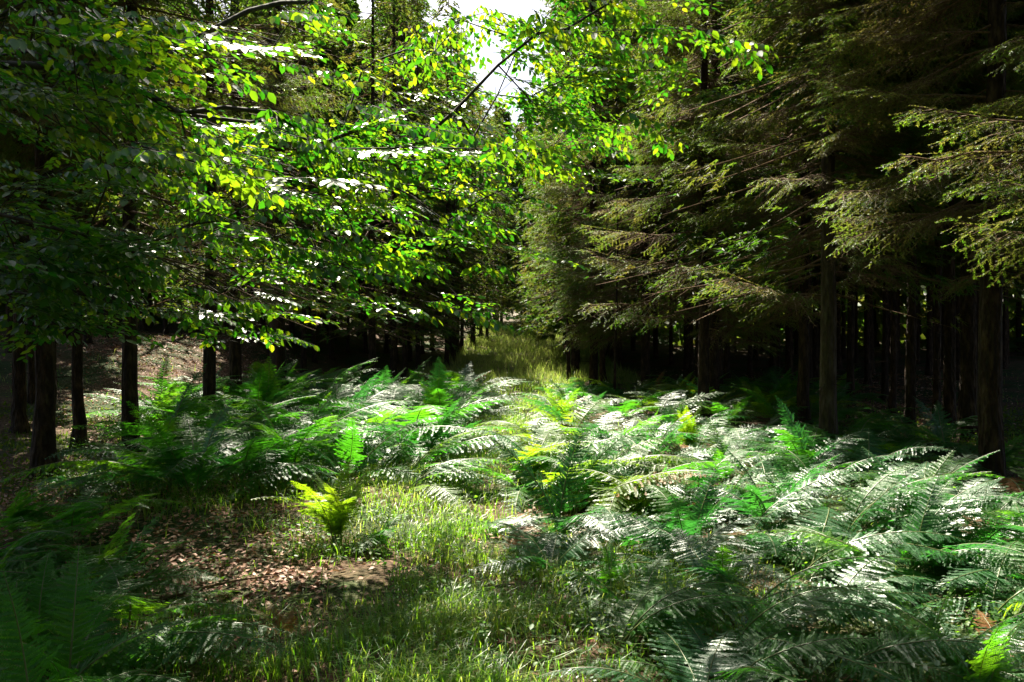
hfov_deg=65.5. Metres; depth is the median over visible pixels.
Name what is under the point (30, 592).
fern
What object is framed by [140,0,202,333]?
spruce tree
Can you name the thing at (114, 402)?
fern
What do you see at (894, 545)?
fern
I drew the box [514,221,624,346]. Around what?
spruce tree
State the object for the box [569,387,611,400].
fern
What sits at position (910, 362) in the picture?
spruce tree
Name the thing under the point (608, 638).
undergrowth
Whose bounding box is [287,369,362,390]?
fern
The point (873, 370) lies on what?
spruce tree
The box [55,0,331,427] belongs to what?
spruce tree
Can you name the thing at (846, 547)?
fern
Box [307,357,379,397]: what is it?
fern
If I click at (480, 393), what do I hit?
fern
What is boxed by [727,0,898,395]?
spruce tree
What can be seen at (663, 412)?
fern
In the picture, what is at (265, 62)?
spruce tree
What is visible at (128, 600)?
fern
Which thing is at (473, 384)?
fern
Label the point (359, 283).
spruce tree
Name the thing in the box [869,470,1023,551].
fern
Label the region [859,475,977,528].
fern
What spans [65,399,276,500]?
fern
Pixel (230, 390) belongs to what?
fern
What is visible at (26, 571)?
fern
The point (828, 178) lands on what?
spruce tree
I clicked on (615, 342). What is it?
spruce tree
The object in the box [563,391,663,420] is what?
fern
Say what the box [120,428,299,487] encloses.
fern
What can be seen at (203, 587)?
fallen stick
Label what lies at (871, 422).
fern
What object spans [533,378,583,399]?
fern
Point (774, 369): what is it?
fern
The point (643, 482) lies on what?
fern
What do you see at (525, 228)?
spruce tree
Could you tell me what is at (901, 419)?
fern
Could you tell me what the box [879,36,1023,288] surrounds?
spruce tree
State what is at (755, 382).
fern
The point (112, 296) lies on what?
spruce tree
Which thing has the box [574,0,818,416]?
spruce tree
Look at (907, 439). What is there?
fern
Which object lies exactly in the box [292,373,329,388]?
fern
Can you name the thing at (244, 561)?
leaf litter
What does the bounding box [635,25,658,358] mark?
spruce tree
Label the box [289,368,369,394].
fern
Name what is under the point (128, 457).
fern
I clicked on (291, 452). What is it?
fern
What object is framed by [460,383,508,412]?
fern
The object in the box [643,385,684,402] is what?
fern
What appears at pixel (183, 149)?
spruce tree
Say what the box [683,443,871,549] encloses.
fern
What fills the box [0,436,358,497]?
fern
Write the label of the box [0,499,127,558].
fern
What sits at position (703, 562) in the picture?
fern
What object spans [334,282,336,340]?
spruce tree
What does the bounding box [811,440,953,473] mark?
fern
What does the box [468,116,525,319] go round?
spruce tree
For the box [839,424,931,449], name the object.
fern
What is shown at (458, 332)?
spruce tree
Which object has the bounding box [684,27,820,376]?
spruce tree
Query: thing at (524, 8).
sky
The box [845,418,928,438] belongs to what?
fern
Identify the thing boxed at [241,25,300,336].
spruce tree
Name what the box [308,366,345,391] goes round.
fern
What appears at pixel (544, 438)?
fern
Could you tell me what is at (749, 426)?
fern
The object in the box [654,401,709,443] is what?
fern
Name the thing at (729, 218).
spruce tree
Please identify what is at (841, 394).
fern
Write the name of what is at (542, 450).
fern
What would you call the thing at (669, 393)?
fern
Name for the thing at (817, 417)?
fern
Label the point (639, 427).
fern
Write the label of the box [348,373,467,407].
fern
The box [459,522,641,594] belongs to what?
fern
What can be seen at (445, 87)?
spruce tree
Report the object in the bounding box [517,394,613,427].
fern
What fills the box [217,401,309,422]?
fern
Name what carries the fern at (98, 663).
on the ground at (1012, 386)
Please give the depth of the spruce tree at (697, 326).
23.50 m
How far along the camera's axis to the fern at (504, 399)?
18.95 m
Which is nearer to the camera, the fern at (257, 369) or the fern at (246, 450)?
the fern at (246, 450)
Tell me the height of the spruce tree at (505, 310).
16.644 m
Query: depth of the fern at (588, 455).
8.98 m
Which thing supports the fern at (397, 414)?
on the ground at (1012, 386)
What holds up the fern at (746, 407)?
on the ground at (1012, 386)
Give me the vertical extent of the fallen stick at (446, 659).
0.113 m
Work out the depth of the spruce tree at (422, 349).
42.05 m
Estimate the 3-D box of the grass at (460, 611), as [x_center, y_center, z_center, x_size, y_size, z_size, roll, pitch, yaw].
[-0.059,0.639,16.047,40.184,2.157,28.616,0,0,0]
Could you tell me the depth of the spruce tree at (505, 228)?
63.40 m
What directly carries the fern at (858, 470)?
on the ground at (1012, 386)
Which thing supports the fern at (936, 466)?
on the ground at (1012, 386)
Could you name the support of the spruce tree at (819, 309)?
on the ground at (1012, 386)
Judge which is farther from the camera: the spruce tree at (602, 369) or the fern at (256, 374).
the spruce tree at (602, 369)
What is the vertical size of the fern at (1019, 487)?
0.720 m
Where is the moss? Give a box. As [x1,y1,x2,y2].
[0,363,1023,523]
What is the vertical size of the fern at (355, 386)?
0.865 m
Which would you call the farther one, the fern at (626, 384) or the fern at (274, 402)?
the fern at (626, 384)
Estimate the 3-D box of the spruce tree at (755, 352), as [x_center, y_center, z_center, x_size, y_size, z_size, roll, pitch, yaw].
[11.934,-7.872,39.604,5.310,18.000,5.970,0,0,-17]
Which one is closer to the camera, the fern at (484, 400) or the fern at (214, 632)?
the fern at (214, 632)
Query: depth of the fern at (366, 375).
21.43 m
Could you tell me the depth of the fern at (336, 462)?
8.63 m
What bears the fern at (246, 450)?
on the ground at (1012, 386)
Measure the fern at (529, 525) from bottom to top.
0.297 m
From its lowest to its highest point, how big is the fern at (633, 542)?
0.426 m
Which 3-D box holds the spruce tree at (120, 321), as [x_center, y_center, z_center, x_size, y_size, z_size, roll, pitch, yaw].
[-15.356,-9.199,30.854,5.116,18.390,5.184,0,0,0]
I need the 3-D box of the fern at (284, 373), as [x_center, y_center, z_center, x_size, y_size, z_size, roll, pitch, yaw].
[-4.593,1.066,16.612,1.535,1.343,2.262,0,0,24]
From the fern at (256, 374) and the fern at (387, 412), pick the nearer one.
the fern at (387, 412)
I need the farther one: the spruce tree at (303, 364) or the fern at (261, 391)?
the spruce tree at (303, 364)
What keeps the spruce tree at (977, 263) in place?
on the ground at (1012, 386)
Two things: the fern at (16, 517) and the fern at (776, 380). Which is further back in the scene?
the fern at (776, 380)
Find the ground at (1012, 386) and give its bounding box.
[0,312,1023,681]
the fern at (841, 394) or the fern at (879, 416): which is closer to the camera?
the fern at (879, 416)
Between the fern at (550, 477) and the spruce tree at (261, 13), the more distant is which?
the spruce tree at (261, 13)
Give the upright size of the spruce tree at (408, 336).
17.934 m
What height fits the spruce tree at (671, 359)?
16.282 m
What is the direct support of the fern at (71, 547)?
on the ground at (1012, 386)
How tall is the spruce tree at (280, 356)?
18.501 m
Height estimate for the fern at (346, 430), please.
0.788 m
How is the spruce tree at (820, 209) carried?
on the ground at (1012, 386)
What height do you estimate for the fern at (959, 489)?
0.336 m
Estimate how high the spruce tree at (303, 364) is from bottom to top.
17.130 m
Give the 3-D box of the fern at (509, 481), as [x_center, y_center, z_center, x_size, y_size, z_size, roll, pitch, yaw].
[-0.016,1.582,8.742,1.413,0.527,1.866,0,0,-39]
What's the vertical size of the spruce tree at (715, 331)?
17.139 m
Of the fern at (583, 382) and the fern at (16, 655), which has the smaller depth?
the fern at (16, 655)
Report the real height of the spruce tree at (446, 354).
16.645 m
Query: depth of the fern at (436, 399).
12.76 m
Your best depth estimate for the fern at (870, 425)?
11.39 m
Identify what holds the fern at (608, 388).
on the ground at (1012, 386)
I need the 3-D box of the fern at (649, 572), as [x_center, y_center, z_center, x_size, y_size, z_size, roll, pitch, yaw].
[0.720,1.441,4.339,1.119,0.446,1.250,0,0,9]
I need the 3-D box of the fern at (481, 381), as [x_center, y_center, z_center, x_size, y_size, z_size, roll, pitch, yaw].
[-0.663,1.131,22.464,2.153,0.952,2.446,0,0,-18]
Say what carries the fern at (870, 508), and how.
on the ground at (1012, 386)
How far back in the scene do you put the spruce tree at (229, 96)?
34.15 m
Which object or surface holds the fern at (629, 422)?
on the ground at (1012, 386)
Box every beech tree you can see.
[0,0,778,351]
[0,71,319,362]
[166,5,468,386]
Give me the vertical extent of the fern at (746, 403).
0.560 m
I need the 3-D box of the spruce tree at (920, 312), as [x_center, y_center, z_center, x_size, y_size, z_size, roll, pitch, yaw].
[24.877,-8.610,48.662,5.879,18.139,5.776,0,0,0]
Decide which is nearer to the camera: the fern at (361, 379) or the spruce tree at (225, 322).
the fern at (361, 379)
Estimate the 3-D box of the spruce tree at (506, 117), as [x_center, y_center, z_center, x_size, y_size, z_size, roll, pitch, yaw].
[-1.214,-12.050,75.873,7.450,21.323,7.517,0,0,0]
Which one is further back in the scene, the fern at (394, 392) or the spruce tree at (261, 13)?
the spruce tree at (261, 13)
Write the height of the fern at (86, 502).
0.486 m
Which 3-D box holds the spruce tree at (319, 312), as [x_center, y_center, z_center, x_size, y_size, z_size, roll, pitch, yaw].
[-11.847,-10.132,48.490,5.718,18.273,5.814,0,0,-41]
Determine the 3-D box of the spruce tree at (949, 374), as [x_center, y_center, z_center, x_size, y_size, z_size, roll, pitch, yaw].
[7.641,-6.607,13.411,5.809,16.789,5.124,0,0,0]
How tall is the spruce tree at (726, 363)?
17.960 m
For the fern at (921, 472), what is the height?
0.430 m
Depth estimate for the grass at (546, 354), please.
36.29 m
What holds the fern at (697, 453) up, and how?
on the ground at (1012, 386)
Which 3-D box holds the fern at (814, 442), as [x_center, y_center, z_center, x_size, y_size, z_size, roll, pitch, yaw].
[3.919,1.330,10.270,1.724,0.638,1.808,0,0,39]
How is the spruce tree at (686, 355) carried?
on the ground at (1012, 386)
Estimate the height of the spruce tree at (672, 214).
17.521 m
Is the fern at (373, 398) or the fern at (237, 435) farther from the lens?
the fern at (373, 398)
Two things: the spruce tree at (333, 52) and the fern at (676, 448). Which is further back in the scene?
the spruce tree at (333, 52)
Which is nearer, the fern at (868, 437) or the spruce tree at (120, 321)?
the fern at (868, 437)
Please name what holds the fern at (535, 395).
on the ground at (1012, 386)
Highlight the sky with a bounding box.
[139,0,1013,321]
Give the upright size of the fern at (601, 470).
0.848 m
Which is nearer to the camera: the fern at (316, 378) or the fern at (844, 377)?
the fern at (316, 378)
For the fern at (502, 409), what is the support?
on the ground at (1012, 386)
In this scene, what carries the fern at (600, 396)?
on the ground at (1012, 386)
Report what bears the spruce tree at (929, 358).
on the ground at (1012, 386)
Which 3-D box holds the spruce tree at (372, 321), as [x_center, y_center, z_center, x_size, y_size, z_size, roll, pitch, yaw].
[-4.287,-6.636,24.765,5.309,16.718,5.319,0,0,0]
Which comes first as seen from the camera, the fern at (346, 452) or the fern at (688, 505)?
the fern at (688, 505)
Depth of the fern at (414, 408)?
13.85 m
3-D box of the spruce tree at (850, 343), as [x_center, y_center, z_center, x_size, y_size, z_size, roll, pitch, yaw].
[8.414,-6.900,18.996,5.628,17.276,5.342,0,0,0]
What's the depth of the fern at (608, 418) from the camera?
11.76 m
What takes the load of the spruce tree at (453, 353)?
on the ground at (1012, 386)
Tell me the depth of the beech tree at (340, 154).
6.16 m
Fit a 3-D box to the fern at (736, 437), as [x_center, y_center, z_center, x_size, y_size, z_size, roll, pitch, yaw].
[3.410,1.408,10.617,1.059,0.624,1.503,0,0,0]
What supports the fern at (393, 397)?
on the ground at (1012, 386)
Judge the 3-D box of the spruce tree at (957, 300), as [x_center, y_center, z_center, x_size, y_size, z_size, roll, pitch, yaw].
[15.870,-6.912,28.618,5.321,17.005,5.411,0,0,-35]
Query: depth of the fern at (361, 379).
22.42 m
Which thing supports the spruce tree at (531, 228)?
on the ground at (1012, 386)
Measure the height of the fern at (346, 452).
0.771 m
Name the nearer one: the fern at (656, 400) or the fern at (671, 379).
the fern at (656, 400)
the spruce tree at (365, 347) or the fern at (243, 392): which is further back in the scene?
the spruce tree at (365, 347)
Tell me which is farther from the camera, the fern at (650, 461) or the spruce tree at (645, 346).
the spruce tree at (645, 346)
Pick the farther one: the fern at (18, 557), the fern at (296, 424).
the fern at (296, 424)
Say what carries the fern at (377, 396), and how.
on the ground at (1012, 386)
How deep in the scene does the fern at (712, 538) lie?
5.49 m
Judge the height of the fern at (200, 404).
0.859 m
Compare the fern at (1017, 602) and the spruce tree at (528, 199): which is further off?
the spruce tree at (528, 199)
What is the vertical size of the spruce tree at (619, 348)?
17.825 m
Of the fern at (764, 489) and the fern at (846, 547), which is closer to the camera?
the fern at (846, 547)
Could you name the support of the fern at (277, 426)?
on the ground at (1012, 386)
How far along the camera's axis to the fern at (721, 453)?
8.80 m
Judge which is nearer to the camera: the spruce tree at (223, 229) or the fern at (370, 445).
the fern at (370, 445)
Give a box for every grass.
[0,333,1023,681]
[404,319,651,386]
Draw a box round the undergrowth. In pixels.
[0,384,1023,681]
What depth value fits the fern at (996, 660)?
3.53 m
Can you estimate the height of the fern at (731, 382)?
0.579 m
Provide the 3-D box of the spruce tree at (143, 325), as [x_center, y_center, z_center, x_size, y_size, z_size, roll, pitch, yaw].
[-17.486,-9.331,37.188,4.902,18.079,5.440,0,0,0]
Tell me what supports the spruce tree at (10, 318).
on the ground at (1012, 386)
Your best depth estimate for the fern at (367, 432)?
9.79 m
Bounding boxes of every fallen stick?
[107,647,195,676]
[137,571,291,605]
[420,647,483,681]
[434,574,559,600]
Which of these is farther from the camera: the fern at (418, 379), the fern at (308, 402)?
the fern at (418, 379)
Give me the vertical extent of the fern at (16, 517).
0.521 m
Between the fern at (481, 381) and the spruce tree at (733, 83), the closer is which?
the fern at (481, 381)
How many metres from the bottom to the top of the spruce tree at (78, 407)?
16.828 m
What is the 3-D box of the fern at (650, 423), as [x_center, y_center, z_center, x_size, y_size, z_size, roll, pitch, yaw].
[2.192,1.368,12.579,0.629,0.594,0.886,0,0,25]
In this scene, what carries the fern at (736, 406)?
on the ground at (1012, 386)
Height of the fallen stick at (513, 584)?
0.082 m
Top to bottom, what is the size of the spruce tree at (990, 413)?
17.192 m
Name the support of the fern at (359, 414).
on the ground at (1012, 386)
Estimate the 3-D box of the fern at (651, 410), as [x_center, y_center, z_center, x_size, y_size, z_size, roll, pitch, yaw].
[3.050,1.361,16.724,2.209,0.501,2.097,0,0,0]
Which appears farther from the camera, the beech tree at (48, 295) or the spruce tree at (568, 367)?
the spruce tree at (568, 367)
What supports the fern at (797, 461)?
on the ground at (1012, 386)
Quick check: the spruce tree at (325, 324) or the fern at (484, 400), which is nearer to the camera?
the fern at (484, 400)
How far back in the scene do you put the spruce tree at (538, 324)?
34.22 m
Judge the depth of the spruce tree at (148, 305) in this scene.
42.07 m
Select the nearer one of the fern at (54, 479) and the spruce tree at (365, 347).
the fern at (54, 479)
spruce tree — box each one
[0,0,158,478]
[0,0,163,403]
[0,0,189,433]
[0,0,247,445]
[0,0,341,464]
[0,2,32,173]
[0,79,110,352]
[0,194,140,337]
[1,193,122,224]
[2,5,166,344]
[6,5,163,383]
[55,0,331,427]
[67,12,186,338]
[97,0,352,405]
[97,43,169,334]
[99,186,162,330]
[139,14,194,330]
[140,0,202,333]
[142,0,231,336]
[146,7,203,319]
[147,86,187,327]
[159,0,258,331]
[163,0,386,388]
[168,19,243,307]
[171,4,231,326]
[197,0,352,268]
[199,1,251,324]
[203,5,265,235]
[204,0,329,360]
[217,0,310,344]
[217,4,301,258]
[223,11,267,327]
[224,0,365,372]
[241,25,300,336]
[258,2,363,363]
[287,0,458,379]
[290,86,311,323]
[301,39,341,334]
[306,0,385,359]
[313,0,471,379]
[316,277,322,321]
[330,0,397,353]
[330,0,473,377]
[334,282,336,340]
[338,1,442,283]
[339,18,390,353]
[350,273,389,353]
[351,0,463,363]
[351,0,484,370]
[357,279,360,337]
[377,56,467,353]
[380,0,513,367]
[383,4,469,361]
[388,286,389,343]
[397,28,503,355]
[400,17,511,361]
[420,51,508,353]
[423,25,486,350]
[429,29,511,351]
[457,71,520,345]
[462,85,518,340]
[464,93,526,338]
[464,104,515,336]
[464,116,525,312]
[464,126,503,301]
[466,87,525,319]
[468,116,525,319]
[482,101,530,321]
[483,98,526,317]
[483,128,526,319]
[499,154,530,320]
[500,115,536,320]
[503,0,638,380]
[503,0,657,374]
[504,2,650,364]
[509,0,634,367]
[509,0,674,391]
[509,70,609,332]
[512,57,614,354]
[513,74,628,343]
[514,117,543,311]
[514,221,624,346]
[519,0,673,383]
[552,0,749,398]
[557,10,675,369]
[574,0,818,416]
[574,0,846,410]
[587,0,693,378]
[588,102,672,362]
[603,62,622,397]
[610,278,650,358]
[615,1,782,386]
[629,29,689,364]
[631,0,820,391]
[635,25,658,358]
[640,2,758,347]
[642,0,1023,447]
[649,2,695,372]
[652,2,800,386]
[657,263,742,369]
[664,0,980,426]
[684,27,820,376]
[687,2,870,372]
[724,33,820,377]
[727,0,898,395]
[731,5,880,378]
[733,278,768,351]
[751,18,980,405]
[752,311,758,359]
[763,68,904,348]
[764,0,1023,436]
[767,194,877,376]
[778,19,1021,417]
[781,273,847,363]
[782,155,979,401]
[790,19,1023,424]
[791,0,1023,437]
[797,0,1023,497]
[812,200,924,386]
[817,0,1023,440]
[836,253,934,374]
[836,254,959,379]
[839,225,933,342]
[854,269,905,362]
[858,272,926,359]
[861,193,1023,295]
[862,267,932,375]
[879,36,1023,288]
[879,195,1023,369]
[897,269,934,363]
[900,275,933,346]
[916,0,1023,222]
[917,272,943,368]
[919,292,920,334]
[927,255,1022,379]
[931,207,1022,242]
[955,219,1021,270]
[977,206,1023,263]
[1002,266,1023,368]
[1002,267,1009,362]
[1004,258,1023,279]
[1013,276,1023,294]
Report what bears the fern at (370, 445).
on the ground at (1012, 386)
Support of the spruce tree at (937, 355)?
on the ground at (1012, 386)
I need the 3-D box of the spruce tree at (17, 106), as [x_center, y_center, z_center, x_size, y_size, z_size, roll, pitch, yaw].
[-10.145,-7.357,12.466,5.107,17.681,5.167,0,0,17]
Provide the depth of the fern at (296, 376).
21.11 m
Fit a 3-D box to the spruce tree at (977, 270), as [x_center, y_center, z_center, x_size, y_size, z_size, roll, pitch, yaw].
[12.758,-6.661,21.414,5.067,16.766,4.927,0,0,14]
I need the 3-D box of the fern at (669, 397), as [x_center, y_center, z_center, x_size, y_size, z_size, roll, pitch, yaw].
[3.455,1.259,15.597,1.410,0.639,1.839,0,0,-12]
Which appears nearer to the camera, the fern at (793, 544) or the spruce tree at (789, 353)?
the fern at (793, 544)
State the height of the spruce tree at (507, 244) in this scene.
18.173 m
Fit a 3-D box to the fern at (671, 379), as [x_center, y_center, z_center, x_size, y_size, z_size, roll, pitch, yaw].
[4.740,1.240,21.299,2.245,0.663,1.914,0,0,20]
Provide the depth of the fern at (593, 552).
5.88 m
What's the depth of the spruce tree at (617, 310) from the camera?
37.10 m
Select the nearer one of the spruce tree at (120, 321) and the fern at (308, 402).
the fern at (308, 402)
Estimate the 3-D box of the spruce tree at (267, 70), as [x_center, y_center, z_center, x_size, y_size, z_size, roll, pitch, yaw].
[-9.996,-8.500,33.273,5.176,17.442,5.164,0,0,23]
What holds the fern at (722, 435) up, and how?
on the ground at (1012, 386)
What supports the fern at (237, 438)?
on the ground at (1012, 386)
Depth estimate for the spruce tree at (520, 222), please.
79.11 m
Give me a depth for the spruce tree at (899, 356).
39.19 m
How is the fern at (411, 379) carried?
on the ground at (1012, 386)
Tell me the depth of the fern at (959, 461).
8.32 m
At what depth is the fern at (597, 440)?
9.23 m
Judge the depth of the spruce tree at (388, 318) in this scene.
45.94 m
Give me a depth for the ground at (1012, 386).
7.22 m
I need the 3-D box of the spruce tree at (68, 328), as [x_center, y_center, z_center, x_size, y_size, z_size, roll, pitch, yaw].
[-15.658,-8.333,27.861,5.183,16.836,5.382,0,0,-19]
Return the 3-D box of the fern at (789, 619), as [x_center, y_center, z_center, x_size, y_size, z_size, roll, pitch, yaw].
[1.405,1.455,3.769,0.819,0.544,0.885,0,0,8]
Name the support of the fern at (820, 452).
on the ground at (1012, 386)
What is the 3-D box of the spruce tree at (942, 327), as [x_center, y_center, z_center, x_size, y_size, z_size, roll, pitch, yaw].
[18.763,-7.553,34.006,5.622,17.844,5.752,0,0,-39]
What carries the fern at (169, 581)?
on the ground at (1012, 386)
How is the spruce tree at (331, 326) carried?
on the ground at (1012, 386)
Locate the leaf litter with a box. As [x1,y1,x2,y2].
[0,331,1023,681]
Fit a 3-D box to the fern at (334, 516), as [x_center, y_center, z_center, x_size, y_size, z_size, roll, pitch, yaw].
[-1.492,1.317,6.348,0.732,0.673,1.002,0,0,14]
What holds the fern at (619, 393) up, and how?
on the ground at (1012, 386)
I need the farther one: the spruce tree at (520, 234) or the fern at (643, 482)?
the spruce tree at (520, 234)
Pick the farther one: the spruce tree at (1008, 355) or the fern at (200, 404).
the spruce tree at (1008, 355)
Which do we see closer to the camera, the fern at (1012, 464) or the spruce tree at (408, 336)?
the fern at (1012, 464)
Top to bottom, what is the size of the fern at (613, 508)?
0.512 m
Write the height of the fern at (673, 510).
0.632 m
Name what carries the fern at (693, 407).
on the ground at (1012, 386)
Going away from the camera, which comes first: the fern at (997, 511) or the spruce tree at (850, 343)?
the fern at (997, 511)
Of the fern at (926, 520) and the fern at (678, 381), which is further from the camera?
the fern at (678, 381)
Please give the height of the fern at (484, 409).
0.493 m
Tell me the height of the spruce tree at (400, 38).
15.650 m
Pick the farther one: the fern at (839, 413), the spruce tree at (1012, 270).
the spruce tree at (1012, 270)
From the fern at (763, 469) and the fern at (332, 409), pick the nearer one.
the fern at (763, 469)
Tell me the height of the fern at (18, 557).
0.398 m
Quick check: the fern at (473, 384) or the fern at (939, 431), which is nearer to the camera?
the fern at (939, 431)
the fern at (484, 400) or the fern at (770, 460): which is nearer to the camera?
the fern at (770, 460)
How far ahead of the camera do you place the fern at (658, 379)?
21.22 m
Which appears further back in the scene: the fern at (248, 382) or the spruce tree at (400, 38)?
the spruce tree at (400, 38)
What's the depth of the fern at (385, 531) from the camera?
6.22 m
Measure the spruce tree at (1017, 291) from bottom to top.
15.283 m
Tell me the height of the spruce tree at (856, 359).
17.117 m
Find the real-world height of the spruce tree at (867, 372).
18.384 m
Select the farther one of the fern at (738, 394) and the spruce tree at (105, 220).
the spruce tree at (105, 220)
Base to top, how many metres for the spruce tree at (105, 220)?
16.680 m
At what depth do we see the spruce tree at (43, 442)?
9.60 m
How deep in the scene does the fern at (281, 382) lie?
17.76 m
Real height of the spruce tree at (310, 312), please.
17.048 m
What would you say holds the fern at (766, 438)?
on the ground at (1012, 386)
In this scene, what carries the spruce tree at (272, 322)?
on the ground at (1012, 386)
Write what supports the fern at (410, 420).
on the ground at (1012, 386)
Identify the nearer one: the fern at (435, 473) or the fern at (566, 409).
the fern at (435, 473)
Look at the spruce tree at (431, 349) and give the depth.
45.19 m
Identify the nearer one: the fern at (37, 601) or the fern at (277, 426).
the fern at (37, 601)
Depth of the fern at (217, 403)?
12.91 m
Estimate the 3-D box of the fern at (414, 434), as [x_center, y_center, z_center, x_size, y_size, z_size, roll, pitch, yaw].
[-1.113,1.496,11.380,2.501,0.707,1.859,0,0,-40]
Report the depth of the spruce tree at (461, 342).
45.11 m
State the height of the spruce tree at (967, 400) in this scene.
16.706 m
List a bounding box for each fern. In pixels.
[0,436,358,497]
[0,478,89,539]
[0,485,188,544]
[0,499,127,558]
[0,520,124,581]
[0,540,111,640]
[0,545,212,681]
[0,546,132,621]
[0,550,146,679]
[0,554,261,667]
[0,571,157,681]
[0,575,68,616]
[33,459,128,496]
[34,540,161,572]
[44,434,269,483]
[56,364,219,453]
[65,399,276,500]
[67,393,229,437]
[89,510,221,599]
[103,355,238,421]
[103,399,249,423]
[107,421,341,500]
[109,612,293,681]
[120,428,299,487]
[138,374,248,395]
[147,410,269,430]
[152,394,247,431]
[158,427,325,473]
[168,405,290,421]
[170,412,326,436]
[172,384,297,411]
[173,375,249,409]
[192,385,300,427]
[197,384,246,411]
[199,414,332,469]
[211,398,407,438]
[216,366,306,417]
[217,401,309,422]
[218,395,316,464]
[218,400,342,424]
[222,415,439,505]
[225,377,289,393]
[229,393,420,479]
[232,389,341,421]
[234,404,308,423]
[242,356,341,417]
[243,361,307,378]
[246,370,325,389]
[246,379,303,404]
[249,600,319,636]
[250,372,311,381]
[251,457,385,544]
[264,359,323,405]
[273,382,406,418]
[279,431,410,470]
[281,361,326,393]
[283,371,406,428]
[286,386,367,413]
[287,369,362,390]
[288,378,382,416]
[288,406,475,474]
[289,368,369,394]
[289,419,485,466]
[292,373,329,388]
[295,386,416,429]
[300,377,422,470]
[300,382,415,419]
[302,416,390,460]
[305,397,407,429]
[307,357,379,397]
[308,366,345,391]
[308,394,528,441]
[312,391,365,426]
[328,509,415,554]
[339,421,541,483]
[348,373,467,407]
[352,364,378,384]
[353,377,422,397]
[353,403,473,426]
[355,370,380,384]
[358,406,479,469]
[358,411,472,439]
[363,383,468,414]
[368,365,424,400]
[375,379,525,433]
[376,428,501,463]
[377,372,458,386]
[379,387,486,430]
[383,391,472,415]
[385,357,496,412]
[394,396,471,419]
[397,369,447,385]
[405,359,462,390]
[408,458,525,509]
[411,428,495,486]
[419,372,530,401]
[425,392,520,462]
[440,361,484,389]
[446,376,483,396]
[448,367,523,390]
[450,390,525,419]
[453,401,527,417]
[455,428,601,463]
[459,465,569,514]
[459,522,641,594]
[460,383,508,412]
[462,393,507,416]
[467,417,588,444]
[470,389,525,404]
[483,421,603,460]
[484,417,673,571]
[498,515,600,565]
[500,398,627,442]
[508,504,756,566]
[509,439,616,489]
[509,445,609,472]
[511,388,592,424]
[514,393,587,416]
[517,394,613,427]
[526,411,657,449]
[532,436,660,510]
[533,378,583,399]
[536,627,792,681]
[538,452,657,499]
[542,550,755,673]
[547,539,602,567]
[548,377,622,396]
[553,414,701,446]
[556,384,599,395]
[559,512,794,646]
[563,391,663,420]
[563,424,637,468]
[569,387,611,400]
[570,382,627,416]
[570,429,644,514]
[571,377,677,398]
[571,578,779,651]
[577,469,710,538]
[581,432,710,460]
[581,600,891,681]
[586,395,635,409]
[587,461,750,524]
[590,414,686,455]
[592,417,652,442]
[593,436,716,488]
[594,523,649,586]
[596,383,650,395]
[596,406,700,475]
[598,470,761,568]
[605,395,706,415]
[606,378,660,399]
[623,391,692,409]
[623,482,694,528]
[629,391,675,417]
[634,399,729,451]
[634,409,670,445]
[637,526,807,589]
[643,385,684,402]
[643,405,676,430]
[643,416,766,461]
[646,375,732,391]
[649,378,740,412]
[653,369,688,395]
[654,388,684,400]
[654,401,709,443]
[655,389,730,421]
[656,373,737,399]
[661,416,787,483]
[663,484,699,509]
[664,444,725,463]
[664,446,790,499]
[671,402,726,450]
[674,373,696,391]
[674,437,779,461]
[674,448,738,474]
[678,375,752,407]
[680,454,858,516]
[682,389,757,404]
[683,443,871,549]
[684,395,753,424]
[691,385,723,412]
[691,416,774,439]
[699,409,763,430]
[711,431,768,455]
[712,423,781,447]
[713,397,760,419]
[713,453,795,520]
[715,396,872,474]
[721,378,751,391]
[723,373,780,390]
[723,374,780,388]
[725,387,775,397]
[725,425,812,460]
[726,581,903,681]
[727,387,813,419]
[732,555,929,663]
[735,378,815,423]
[735,486,864,555]
[737,396,786,415]
[740,452,889,491]
[742,423,857,469]
[744,457,854,520]
[745,435,817,450]
[747,367,813,398]
[749,524,1023,637]
[750,446,918,501]
[750,526,879,568]
[752,388,844,404]
[754,423,818,442]
[759,435,821,470]
[760,372,818,390]
[760,380,879,412]
[762,365,797,389]
[763,375,818,415]
[764,406,808,431]
[771,422,899,460]
[783,399,882,421]
[783,447,999,526]
[786,407,875,427]
[787,506,981,587]
[791,378,888,405]
[794,428,955,492]
[800,405,865,434]
[808,553,943,633]
[811,380,879,400]
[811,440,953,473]
[822,418,930,451]
[827,620,1023,681]
[837,368,870,392]
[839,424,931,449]
[841,435,950,463]
[841,463,1012,552]
[842,406,919,435]
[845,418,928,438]
[846,414,889,432]
[848,457,908,479]
[858,510,1023,549]
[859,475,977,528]
[863,413,975,442]
[863,460,957,493]
[864,458,997,508]
[865,462,1021,520]
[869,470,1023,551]
[870,602,1023,681]
[879,396,1008,458]
[880,503,1023,589]
[901,473,1023,574]
[907,452,1023,490]
[911,609,1023,681]
[925,451,1009,492]
[932,575,1023,681]
[942,477,1006,509]
[942,507,1023,534]
[969,541,1023,627]
[982,491,1023,523]
[988,446,1023,493]
[1005,433,1023,468]
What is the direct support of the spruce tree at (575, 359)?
on the ground at (1012, 386)
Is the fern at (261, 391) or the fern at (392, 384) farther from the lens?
the fern at (392, 384)
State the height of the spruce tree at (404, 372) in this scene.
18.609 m
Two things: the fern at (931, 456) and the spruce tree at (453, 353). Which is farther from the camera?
the spruce tree at (453, 353)
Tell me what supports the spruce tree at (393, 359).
on the ground at (1012, 386)
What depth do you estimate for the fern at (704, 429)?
10.42 m
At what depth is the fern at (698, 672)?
3.48 m
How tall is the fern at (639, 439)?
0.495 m
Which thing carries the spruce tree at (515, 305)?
on the ground at (1012, 386)
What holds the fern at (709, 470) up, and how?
on the ground at (1012, 386)

